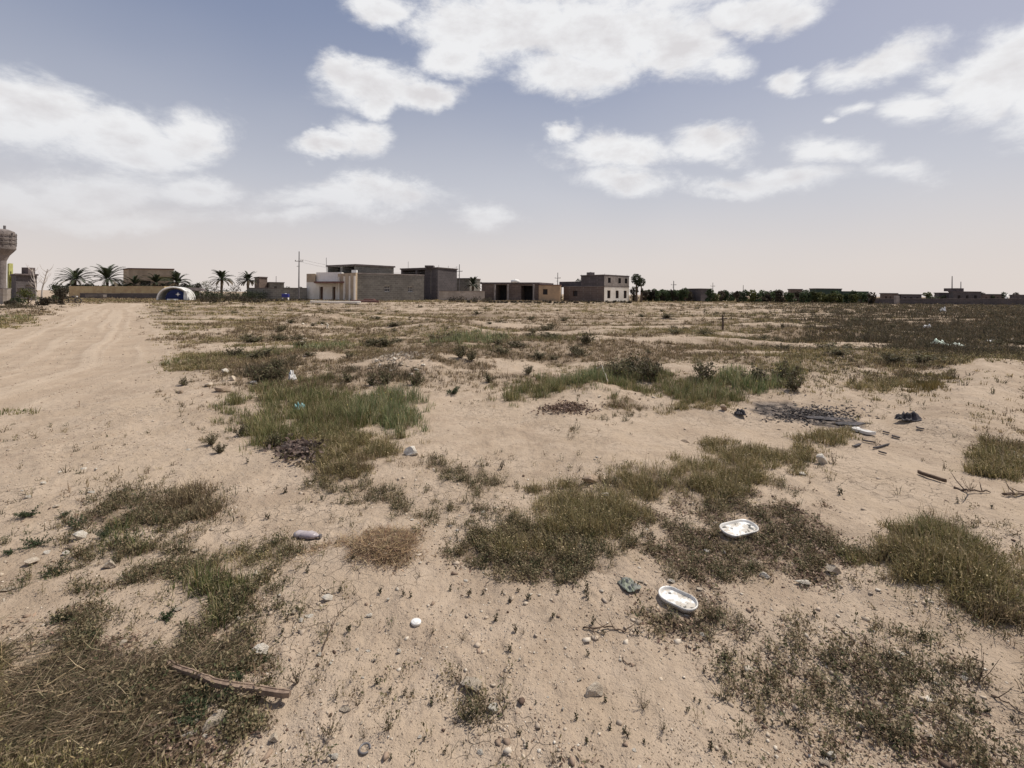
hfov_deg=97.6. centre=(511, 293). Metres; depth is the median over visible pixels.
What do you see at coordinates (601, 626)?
branch
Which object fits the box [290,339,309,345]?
shrub
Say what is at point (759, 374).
shrub
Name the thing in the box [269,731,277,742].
stone
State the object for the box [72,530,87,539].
stone
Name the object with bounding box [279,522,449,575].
straw heap
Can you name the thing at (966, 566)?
olive grass
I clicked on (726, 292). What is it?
hedge tree
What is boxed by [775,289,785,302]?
hedge tree
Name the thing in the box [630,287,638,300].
dark tree
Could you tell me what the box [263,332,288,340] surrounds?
shrub
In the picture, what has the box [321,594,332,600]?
stone
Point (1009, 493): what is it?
root
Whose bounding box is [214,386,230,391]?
earth block
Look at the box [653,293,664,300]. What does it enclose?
hedge tree
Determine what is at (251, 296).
bush
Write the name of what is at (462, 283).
outbuilding
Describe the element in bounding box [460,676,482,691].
stone
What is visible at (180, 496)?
dry grass
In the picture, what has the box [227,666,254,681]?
leafy weed
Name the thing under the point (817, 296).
orchard tree
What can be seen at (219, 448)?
shrub
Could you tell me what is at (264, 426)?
green grass
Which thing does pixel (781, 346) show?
shrub
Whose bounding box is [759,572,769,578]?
stone
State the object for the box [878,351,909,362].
shrub
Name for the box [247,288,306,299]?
boundary wall
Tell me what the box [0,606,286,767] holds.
dead grass mat
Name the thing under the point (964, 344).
dark scrub
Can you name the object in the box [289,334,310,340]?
shrub
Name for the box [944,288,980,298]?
village house
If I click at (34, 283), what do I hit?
bare tree
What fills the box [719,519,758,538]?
oval tray
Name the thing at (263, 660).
leafy weed
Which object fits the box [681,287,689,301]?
hedge tree
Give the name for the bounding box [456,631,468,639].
twiggy weed
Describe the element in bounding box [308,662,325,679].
twiggy weed
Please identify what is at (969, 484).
twiggy weed
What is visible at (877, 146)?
sky
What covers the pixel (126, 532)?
leafy weed
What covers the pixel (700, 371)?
shrub
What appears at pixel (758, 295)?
hedge tree
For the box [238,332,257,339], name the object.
shrub
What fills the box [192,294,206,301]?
bush
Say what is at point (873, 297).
hedge tree
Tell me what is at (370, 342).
shrub
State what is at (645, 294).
hedge tree
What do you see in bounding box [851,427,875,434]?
white board
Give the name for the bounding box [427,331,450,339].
shrub
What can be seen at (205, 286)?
leafy tree
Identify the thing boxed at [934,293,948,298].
village house
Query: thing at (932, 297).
leafy tree
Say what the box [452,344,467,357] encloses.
shrub
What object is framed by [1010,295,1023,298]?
village house
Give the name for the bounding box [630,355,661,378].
shrub
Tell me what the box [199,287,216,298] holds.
bush
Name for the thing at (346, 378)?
shrub
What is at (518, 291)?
porch house
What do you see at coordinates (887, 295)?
village house
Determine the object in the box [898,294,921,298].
village house
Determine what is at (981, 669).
twiggy weed
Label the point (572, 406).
brown debris
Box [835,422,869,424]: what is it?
charred sheet
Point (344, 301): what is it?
timber plank
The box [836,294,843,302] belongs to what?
orchard tree
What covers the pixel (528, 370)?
shrub
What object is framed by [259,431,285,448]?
shrub
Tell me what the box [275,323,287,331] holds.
shrub
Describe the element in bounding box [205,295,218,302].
bush
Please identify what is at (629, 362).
shrub
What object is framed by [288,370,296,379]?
plastic bag
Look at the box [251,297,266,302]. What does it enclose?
bush
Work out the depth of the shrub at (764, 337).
15.72 m
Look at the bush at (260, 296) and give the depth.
89.84 m
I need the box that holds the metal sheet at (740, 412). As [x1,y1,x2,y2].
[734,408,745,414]
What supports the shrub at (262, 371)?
on the ground at (104, 332)
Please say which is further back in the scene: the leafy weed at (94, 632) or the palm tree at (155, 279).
the palm tree at (155, 279)
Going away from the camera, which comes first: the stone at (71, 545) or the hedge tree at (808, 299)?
the stone at (71, 545)
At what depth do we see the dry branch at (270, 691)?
1.75 m
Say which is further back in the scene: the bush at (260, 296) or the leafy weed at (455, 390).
the bush at (260, 296)
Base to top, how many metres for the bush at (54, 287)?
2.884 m
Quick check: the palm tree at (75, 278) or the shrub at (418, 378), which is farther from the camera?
the palm tree at (75, 278)
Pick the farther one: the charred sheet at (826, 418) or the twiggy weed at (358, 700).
the charred sheet at (826, 418)
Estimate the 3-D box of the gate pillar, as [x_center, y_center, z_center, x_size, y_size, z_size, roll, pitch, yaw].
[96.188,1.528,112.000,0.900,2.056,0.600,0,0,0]
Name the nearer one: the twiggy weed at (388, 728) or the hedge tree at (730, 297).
the twiggy weed at (388, 728)
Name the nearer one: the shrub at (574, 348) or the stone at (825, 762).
the stone at (825, 762)
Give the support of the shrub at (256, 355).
on the ground at (104, 332)
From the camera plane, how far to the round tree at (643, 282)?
97.80 m
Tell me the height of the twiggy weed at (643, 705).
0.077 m
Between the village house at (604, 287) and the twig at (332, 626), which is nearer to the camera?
the twig at (332, 626)
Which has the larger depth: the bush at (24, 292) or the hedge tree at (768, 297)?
the hedge tree at (768, 297)
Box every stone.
[0,586,15,591]
[24,557,39,564]
[66,543,78,548]
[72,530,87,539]
[102,560,116,567]
[180,730,196,737]
[202,709,227,732]
[252,643,268,655]
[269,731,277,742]
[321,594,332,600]
[328,753,337,758]
[340,706,350,711]
[403,446,417,455]
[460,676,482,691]
[477,748,483,754]
[488,703,497,712]
[581,474,598,483]
[585,681,602,697]
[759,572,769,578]
[795,579,810,583]
[816,453,827,463]
[819,759,829,766]
[825,564,841,573]
[827,751,835,758]
[960,675,967,680]
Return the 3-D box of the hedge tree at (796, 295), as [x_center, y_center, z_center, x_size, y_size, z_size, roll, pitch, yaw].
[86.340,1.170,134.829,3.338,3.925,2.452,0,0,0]
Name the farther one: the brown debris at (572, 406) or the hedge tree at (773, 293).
the hedge tree at (773, 293)
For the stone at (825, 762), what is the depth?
1.55 m
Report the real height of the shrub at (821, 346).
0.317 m
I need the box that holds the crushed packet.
[617,577,640,591]
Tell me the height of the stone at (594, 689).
0.051 m
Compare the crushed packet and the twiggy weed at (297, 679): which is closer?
the twiggy weed at (297, 679)
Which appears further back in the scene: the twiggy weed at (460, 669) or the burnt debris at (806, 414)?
the burnt debris at (806, 414)
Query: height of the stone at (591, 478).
0.099 m
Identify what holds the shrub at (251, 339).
on the ground at (104, 332)
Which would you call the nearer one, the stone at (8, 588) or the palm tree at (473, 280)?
the stone at (8, 588)
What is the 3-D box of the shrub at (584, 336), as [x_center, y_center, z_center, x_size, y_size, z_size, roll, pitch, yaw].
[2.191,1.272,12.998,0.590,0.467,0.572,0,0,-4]
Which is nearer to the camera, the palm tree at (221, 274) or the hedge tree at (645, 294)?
the palm tree at (221, 274)
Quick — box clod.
[720,404,726,410]
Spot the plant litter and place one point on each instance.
(683, 637)
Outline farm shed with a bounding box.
[809,288,868,301]
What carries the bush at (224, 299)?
on the ground at (104, 332)
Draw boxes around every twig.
[321,605,349,652]
[878,698,947,716]
[987,686,1023,713]
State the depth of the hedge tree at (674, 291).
110.55 m
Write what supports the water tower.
on the ground at (104, 332)
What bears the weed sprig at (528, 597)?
on the ground at (104, 332)
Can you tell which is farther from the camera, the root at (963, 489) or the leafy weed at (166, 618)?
the root at (963, 489)
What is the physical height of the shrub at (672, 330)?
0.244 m
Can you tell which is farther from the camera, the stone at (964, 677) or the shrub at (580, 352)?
the shrub at (580, 352)
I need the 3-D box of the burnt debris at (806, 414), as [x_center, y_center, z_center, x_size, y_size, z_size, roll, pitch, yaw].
[4.042,1.597,6.079,2.444,0.108,1.393,0,0,-14]
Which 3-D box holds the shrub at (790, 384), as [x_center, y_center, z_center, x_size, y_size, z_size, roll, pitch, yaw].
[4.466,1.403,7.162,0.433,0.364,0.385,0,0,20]
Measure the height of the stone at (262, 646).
0.062 m
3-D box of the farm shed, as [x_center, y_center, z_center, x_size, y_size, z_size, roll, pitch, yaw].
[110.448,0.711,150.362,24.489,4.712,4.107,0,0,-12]
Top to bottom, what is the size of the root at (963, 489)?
0.110 m
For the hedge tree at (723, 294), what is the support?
on the ground at (104, 332)
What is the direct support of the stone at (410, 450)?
on the ground at (104, 332)
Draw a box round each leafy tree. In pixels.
[201,281,210,296]
[210,283,219,293]
[230,284,241,296]
[922,292,932,298]
[925,295,939,298]
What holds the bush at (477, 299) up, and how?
on the ground at (104, 332)
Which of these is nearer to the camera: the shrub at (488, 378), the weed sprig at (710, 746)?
the weed sprig at (710, 746)
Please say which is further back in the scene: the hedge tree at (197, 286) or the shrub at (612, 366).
the hedge tree at (197, 286)
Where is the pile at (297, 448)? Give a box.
[263,433,331,466]
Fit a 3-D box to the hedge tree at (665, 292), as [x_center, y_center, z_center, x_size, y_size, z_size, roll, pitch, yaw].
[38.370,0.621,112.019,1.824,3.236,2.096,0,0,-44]
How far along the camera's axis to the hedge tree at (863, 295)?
121.30 m
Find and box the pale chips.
[352,349,444,372]
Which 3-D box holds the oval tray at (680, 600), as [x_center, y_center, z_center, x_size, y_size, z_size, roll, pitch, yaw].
[0.859,1.583,2.319,0.199,0.029,0.124,2,4,40]
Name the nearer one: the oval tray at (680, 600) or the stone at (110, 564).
the oval tray at (680, 600)
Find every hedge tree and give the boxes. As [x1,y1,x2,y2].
[192,283,201,293]
[642,291,649,300]
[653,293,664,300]
[655,291,660,300]
[661,290,668,301]
[670,289,678,301]
[672,289,678,301]
[678,289,684,301]
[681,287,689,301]
[686,291,694,300]
[705,289,714,301]
[711,293,720,300]
[717,291,725,300]
[723,290,729,300]
[726,292,734,300]
[733,291,740,301]
[740,290,748,300]
[747,289,756,301]
[754,293,761,301]
[758,290,765,301]
[762,293,773,301]
[770,289,778,301]
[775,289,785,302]
[785,292,796,301]
[794,291,799,301]
[799,291,807,302]
[802,290,812,302]
[843,293,851,302]
[848,294,860,302]
[849,290,858,303]
[858,292,867,302]
[866,292,876,303]
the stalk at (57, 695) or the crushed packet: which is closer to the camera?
the stalk at (57, 695)
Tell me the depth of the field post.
18.76 m
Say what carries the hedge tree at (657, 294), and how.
on the ground at (104, 332)
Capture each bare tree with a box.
[26,265,38,301]
[38,266,51,298]
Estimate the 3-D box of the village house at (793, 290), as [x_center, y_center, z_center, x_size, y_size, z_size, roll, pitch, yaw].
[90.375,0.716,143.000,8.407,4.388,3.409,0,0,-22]
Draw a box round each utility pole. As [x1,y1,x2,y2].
[295,251,302,298]
[457,264,461,290]
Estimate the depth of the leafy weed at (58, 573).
2.54 m
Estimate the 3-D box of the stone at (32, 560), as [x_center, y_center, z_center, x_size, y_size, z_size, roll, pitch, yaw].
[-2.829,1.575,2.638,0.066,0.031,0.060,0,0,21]
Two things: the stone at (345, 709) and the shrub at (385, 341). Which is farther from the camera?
the shrub at (385, 341)
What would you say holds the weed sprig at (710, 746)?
on the ground at (104, 332)
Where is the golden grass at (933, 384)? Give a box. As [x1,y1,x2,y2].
[897,364,987,405]
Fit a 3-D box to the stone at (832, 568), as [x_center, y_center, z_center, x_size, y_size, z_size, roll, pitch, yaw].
[1.855,1.589,2.588,0.073,0.052,0.056,0,0,6]
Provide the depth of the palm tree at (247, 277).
103.75 m
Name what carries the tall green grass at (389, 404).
on the ground at (104, 332)
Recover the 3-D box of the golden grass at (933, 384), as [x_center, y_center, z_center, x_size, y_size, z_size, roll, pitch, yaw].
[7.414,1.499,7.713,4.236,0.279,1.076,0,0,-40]
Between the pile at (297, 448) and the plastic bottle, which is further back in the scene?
the pile at (297, 448)
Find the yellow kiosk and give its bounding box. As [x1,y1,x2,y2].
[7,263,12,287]
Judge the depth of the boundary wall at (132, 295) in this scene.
97.68 m
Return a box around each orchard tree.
[811,290,821,301]
[821,295,827,302]
[825,293,837,302]
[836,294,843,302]
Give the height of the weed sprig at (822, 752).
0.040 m
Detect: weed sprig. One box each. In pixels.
[525,589,530,599]
[708,737,713,750]
[819,747,827,758]
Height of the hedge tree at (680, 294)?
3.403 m
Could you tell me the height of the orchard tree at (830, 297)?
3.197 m
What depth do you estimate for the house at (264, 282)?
109.53 m
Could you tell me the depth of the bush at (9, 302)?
44.07 m
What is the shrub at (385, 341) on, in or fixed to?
on the ground at (104, 332)
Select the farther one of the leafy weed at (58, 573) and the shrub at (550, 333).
the shrub at (550, 333)
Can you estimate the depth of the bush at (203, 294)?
85.11 m
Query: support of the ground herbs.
on the ground at (104, 332)
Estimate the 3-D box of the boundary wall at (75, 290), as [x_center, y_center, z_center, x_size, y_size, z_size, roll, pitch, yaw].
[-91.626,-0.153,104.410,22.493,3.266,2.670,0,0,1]
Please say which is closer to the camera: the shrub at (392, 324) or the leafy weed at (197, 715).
the leafy weed at (197, 715)
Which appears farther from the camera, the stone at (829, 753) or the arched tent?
the arched tent
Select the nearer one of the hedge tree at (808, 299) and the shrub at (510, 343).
the shrub at (510, 343)
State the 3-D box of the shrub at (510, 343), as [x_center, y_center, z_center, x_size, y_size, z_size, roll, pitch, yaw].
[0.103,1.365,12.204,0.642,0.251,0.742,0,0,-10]
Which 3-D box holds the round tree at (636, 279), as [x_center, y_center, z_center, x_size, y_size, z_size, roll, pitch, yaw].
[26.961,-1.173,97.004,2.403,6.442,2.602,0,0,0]
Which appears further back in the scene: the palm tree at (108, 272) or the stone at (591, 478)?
the palm tree at (108, 272)
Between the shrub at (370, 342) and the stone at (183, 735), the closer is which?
the stone at (183, 735)
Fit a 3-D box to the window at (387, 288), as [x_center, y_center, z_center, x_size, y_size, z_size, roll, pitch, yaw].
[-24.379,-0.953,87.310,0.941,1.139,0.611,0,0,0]
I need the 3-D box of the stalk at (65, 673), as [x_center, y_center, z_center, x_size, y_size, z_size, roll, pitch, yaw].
[-1.797,1.532,1.807,0.006,0.018,0.131,0,0,32]
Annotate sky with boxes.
[0,0,1023,297]
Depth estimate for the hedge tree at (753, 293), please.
111.27 m
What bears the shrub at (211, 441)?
on the ground at (104, 332)
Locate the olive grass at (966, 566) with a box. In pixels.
[0,296,1023,767]
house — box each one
[10,267,38,300]
[123,268,174,286]
[254,277,284,287]
[306,258,424,300]
[400,265,457,299]
[480,282,561,300]
[559,274,629,301]
[685,288,707,301]
[787,289,802,301]
[879,293,897,298]
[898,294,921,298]
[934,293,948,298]
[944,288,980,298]
[981,294,1001,298]
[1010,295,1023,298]
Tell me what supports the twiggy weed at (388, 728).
on the ground at (104, 332)
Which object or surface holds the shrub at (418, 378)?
on the ground at (104, 332)
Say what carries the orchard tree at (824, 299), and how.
on the ground at (104, 332)
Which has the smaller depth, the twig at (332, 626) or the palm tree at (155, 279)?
the twig at (332, 626)
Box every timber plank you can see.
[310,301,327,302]
[328,301,360,302]
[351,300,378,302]
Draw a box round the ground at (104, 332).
[0,290,1023,767]
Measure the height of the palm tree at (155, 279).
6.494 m
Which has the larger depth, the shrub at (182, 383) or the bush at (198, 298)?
the bush at (198, 298)
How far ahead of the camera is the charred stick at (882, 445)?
4.70 m
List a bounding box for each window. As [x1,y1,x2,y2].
[385,286,389,291]
[543,289,547,294]
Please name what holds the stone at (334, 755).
on the ground at (104, 332)
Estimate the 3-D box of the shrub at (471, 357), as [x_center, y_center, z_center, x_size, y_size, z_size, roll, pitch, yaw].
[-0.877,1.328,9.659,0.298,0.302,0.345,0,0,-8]
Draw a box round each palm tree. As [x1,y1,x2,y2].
[53,267,93,285]
[81,264,127,285]
[121,275,146,285]
[142,273,167,285]
[162,270,190,286]
[209,270,235,293]
[236,271,260,287]
[464,276,480,290]
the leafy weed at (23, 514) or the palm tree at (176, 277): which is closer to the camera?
the leafy weed at (23, 514)
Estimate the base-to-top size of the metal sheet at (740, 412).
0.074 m
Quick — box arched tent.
[156,286,195,299]
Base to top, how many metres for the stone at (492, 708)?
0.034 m
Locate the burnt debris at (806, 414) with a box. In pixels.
[731,394,879,427]
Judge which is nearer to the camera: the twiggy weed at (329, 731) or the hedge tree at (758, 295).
the twiggy weed at (329, 731)
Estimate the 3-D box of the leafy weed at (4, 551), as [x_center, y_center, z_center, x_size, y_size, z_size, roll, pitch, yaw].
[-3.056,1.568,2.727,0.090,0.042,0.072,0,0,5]
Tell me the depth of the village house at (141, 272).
119.05 m
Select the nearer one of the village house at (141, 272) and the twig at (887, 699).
the twig at (887, 699)
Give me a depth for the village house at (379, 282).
88.97 m
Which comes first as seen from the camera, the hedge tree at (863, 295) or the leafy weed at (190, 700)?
the leafy weed at (190, 700)
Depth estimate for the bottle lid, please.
2.15 m
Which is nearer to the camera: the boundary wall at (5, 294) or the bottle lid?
the bottle lid
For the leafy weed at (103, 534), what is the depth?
2.91 m
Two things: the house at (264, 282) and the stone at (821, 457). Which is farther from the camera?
the house at (264, 282)
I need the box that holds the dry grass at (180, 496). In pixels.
[0,296,1023,636]
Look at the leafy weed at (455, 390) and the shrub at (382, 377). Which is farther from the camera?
the shrub at (382, 377)
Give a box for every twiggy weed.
[277,648,309,685]
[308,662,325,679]
[317,702,344,737]
[351,689,364,705]
[374,709,398,730]
[449,657,468,682]
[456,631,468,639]
[477,689,493,712]
[546,742,559,763]
[633,687,649,709]
[658,708,666,732]
[881,637,894,660]
[955,639,1001,680]
[961,476,974,489]
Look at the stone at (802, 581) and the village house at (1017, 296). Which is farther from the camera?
the village house at (1017, 296)
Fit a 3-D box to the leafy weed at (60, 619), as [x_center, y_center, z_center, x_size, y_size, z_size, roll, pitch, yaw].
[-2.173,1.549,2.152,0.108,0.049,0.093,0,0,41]
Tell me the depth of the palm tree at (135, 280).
111.72 m
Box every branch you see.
[202,675,290,697]
[583,616,633,639]
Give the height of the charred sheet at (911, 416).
0.112 m
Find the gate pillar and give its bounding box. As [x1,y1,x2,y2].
[894,296,899,303]
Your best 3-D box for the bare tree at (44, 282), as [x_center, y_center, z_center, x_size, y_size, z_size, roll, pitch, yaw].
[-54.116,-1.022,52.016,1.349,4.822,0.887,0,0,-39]
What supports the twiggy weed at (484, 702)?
on the ground at (104, 332)
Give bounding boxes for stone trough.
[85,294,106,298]
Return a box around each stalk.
[0,681,49,701]
[30,688,76,709]
[43,660,87,686]
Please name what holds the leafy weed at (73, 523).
on the ground at (104, 332)
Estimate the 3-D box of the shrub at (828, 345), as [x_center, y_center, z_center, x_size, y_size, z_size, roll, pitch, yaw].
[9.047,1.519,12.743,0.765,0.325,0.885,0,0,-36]
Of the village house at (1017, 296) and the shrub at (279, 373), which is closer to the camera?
the shrub at (279, 373)
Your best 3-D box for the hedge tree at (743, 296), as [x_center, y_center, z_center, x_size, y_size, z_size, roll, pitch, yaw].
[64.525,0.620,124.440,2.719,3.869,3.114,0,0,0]
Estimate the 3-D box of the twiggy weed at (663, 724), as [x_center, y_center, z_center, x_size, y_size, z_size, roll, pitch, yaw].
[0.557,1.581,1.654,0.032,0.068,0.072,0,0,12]
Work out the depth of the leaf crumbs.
1.86 m
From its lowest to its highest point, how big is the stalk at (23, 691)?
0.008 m
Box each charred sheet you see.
[805,416,851,420]
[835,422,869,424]
[894,411,921,420]
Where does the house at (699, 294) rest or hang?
on the ground at (104, 332)
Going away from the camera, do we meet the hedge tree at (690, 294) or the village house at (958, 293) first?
the hedge tree at (690, 294)
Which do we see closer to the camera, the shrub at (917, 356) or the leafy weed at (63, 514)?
the leafy weed at (63, 514)
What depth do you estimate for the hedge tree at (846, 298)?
116.35 m
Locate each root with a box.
[951,473,990,492]
[1002,481,1023,495]
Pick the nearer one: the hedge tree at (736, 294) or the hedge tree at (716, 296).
the hedge tree at (736, 294)
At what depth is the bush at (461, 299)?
77.85 m
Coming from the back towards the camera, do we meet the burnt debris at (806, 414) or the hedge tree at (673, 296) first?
the hedge tree at (673, 296)
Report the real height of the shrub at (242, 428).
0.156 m
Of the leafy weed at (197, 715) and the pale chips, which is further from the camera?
the pale chips
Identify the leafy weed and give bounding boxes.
[2,548,17,555]
[12,503,43,517]
[18,532,53,550]
[37,552,72,576]
[46,609,72,624]
[54,509,71,518]
[65,514,87,527]
[83,628,102,636]
[94,526,114,536]
[112,524,140,545]
[147,603,177,623]
[173,696,206,726]
[178,684,232,721]
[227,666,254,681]
[262,651,271,662]
[446,385,459,394]
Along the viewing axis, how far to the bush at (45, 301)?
46.01 m
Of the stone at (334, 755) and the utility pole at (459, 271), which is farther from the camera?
the utility pole at (459, 271)
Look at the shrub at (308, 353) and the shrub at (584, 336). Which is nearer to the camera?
the shrub at (308, 353)
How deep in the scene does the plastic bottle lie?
2.91 m
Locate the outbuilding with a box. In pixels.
[457,278,480,290]
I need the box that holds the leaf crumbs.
[0,315,1023,767]
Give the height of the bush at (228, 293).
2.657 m
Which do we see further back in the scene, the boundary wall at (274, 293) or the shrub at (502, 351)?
the boundary wall at (274, 293)
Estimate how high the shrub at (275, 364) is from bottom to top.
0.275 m
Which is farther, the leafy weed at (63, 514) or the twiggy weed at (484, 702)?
the leafy weed at (63, 514)
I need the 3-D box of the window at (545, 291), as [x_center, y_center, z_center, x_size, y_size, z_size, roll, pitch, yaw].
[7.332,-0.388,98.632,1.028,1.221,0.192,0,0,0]
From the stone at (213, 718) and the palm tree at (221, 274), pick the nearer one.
the stone at (213, 718)
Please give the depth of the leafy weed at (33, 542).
2.81 m
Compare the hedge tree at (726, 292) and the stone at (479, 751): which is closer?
the stone at (479, 751)
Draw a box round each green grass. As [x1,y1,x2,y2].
[0,310,1006,631]
[264,324,795,438]
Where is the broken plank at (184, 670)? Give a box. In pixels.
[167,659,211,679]
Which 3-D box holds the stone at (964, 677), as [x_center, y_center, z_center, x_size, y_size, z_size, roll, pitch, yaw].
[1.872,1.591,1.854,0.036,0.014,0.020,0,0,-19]
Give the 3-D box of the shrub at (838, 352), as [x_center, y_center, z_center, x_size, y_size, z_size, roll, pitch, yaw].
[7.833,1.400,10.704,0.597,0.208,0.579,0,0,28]
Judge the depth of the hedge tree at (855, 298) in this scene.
111.62 m
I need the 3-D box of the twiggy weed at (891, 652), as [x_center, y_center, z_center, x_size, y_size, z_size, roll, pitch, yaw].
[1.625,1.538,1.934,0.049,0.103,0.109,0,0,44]
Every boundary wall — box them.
[0,288,11,303]
[69,286,169,297]
[80,293,157,298]
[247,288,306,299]
[439,291,484,299]
[868,298,1023,304]
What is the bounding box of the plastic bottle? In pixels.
[293,530,321,539]
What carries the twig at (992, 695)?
on the ground at (104, 332)
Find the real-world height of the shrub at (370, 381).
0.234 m
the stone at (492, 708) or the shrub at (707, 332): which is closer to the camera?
the stone at (492, 708)
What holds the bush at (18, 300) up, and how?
on the ground at (104, 332)
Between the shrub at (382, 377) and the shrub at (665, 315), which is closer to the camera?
the shrub at (382, 377)
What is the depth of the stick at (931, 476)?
3.83 m
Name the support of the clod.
on the ground at (104, 332)
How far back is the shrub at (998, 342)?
15.30 m
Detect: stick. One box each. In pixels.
[873,443,889,447]
[917,470,946,481]
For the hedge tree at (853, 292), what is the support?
on the ground at (104, 332)
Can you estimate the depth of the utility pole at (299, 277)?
81.99 m
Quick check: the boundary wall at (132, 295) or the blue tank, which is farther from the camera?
the boundary wall at (132, 295)
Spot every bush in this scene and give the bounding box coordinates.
[4,300,17,305]
[8,298,25,303]
[13,288,39,303]
[34,296,54,305]
[48,281,61,303]
[54,287,69,304]
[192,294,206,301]
[194,291,211,298]
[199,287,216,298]
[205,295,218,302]
[218,288,234,298]
[219,294,233,301]
[243,291,258,298]
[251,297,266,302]
[253,290,266,298]
[455,295,466,301]
[471,296,485,301]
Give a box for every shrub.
[178,376,192,385]
[202,434,217,444]
[211,441,227,452]
[220,346,245,355]
[232,423,250,435]
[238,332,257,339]
[238,334,264,341]
[241,347,285,358]
[244,362,273,382]
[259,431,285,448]
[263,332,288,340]
[264,362,289,378]
[266,358,286,369]
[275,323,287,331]
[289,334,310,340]
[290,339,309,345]
[303,350,316,355]
[339,371,355,382]
[341,351,357,357]
[358,337,378,345]
[366,373,380,385]
[370,335,400,345]
[374,367,394,384]
[387,321,404,326]
[406,370,424,385]
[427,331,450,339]
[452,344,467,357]
[464,348,477,360]
[483,371,494,382]
[488,344,511,354]
[491,337,503,344]
[505,340,525,347]
[522,364,534,374]
[526,350,545,358]
[534,331,560,337]
[536,324,554,330]
[568,344,581,352]
[572,348,592,356]
[578,329,597,342]
[602,360,629,377]
[615,352,646,373]
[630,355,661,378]
[661,313,676,317]
[667,328,684,333]
[690,358,723,380]
[692,328,713,335]
[739,363,768,381]
[755,335,769,339]
[766,357,801,381]
[769,342,790,349]
[775,370,804,390]
[805,341,836,349]
[817,341,851,348]
[828,348,854,355]
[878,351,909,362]
[905,351,946,362]
[988,339,1007,344]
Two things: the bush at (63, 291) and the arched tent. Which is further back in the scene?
the arched tent
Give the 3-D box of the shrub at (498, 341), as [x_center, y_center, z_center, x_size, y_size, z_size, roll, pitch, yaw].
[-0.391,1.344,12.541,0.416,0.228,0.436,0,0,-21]
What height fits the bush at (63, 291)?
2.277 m
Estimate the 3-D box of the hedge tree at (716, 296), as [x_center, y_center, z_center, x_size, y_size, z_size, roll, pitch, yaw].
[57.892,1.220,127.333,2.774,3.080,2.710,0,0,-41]
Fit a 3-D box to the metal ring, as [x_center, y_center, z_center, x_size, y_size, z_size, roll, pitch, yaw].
[-0.514,1.587,1.564,0.043,0.007,0.043,0,0,0]
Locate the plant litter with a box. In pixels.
[1,479,1023,767]
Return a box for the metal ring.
[358,742,370,754]
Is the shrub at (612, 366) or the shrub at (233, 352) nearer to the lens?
the shrub at (612, 366)
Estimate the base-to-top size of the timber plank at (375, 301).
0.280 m
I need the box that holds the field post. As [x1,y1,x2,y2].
[718,315,727,329]
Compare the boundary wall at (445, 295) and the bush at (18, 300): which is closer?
the bush at (18, 300)
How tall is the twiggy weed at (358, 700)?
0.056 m
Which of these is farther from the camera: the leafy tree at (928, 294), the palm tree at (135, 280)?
the leafy tree at (928, 294)
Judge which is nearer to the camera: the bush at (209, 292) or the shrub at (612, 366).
the shrub at (612, 366)
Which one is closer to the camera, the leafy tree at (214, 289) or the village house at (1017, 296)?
the leafy tree at (214, 289)
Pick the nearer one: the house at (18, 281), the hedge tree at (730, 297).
the house at (18, 281)
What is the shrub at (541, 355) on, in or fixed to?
on the ground at (104, 332)
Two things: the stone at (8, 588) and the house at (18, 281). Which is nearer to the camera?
the stone at (8, 588)
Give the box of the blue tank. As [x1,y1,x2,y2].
[282,293,289,299]
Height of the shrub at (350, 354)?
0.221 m
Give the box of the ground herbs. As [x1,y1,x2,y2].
[0,319,1023,767]
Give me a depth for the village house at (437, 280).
106.10 m
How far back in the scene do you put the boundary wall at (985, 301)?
113.68 m
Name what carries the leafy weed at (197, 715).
on the ground at (104, 332)
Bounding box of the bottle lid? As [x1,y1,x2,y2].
[411,618,420,626]
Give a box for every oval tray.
[658,586,697,613]
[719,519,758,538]
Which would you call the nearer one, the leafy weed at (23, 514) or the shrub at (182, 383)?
the leafy weed at (23, 514)
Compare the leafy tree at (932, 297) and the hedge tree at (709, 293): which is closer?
the hedge tree at (709, 293)
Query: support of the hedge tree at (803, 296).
on the ground at (104, 332)
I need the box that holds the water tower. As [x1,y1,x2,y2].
[0,225,16,287]
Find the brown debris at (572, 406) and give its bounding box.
[528,399,602,415]
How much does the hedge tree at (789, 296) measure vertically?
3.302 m
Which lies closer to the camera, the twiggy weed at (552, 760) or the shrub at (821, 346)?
the twiggy weed at (552, 760)
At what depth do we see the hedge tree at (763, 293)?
126.92 m
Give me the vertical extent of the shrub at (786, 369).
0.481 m
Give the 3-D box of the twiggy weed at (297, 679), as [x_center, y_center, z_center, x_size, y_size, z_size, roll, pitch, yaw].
[-0.879,1.537,1.830,0.061,0.127,0.135,0,0,34]
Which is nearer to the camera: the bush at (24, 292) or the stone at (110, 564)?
the stone at (110, 564)
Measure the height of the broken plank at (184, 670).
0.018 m
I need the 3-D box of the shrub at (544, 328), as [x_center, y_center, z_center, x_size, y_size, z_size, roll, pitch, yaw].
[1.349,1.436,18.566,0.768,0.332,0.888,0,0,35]
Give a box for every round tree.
[631,274,641,301]
[640,278,645,301]
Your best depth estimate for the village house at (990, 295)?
132.92 m
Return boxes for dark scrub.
[0,298,1023,741]
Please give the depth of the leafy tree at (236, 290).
118.01 m

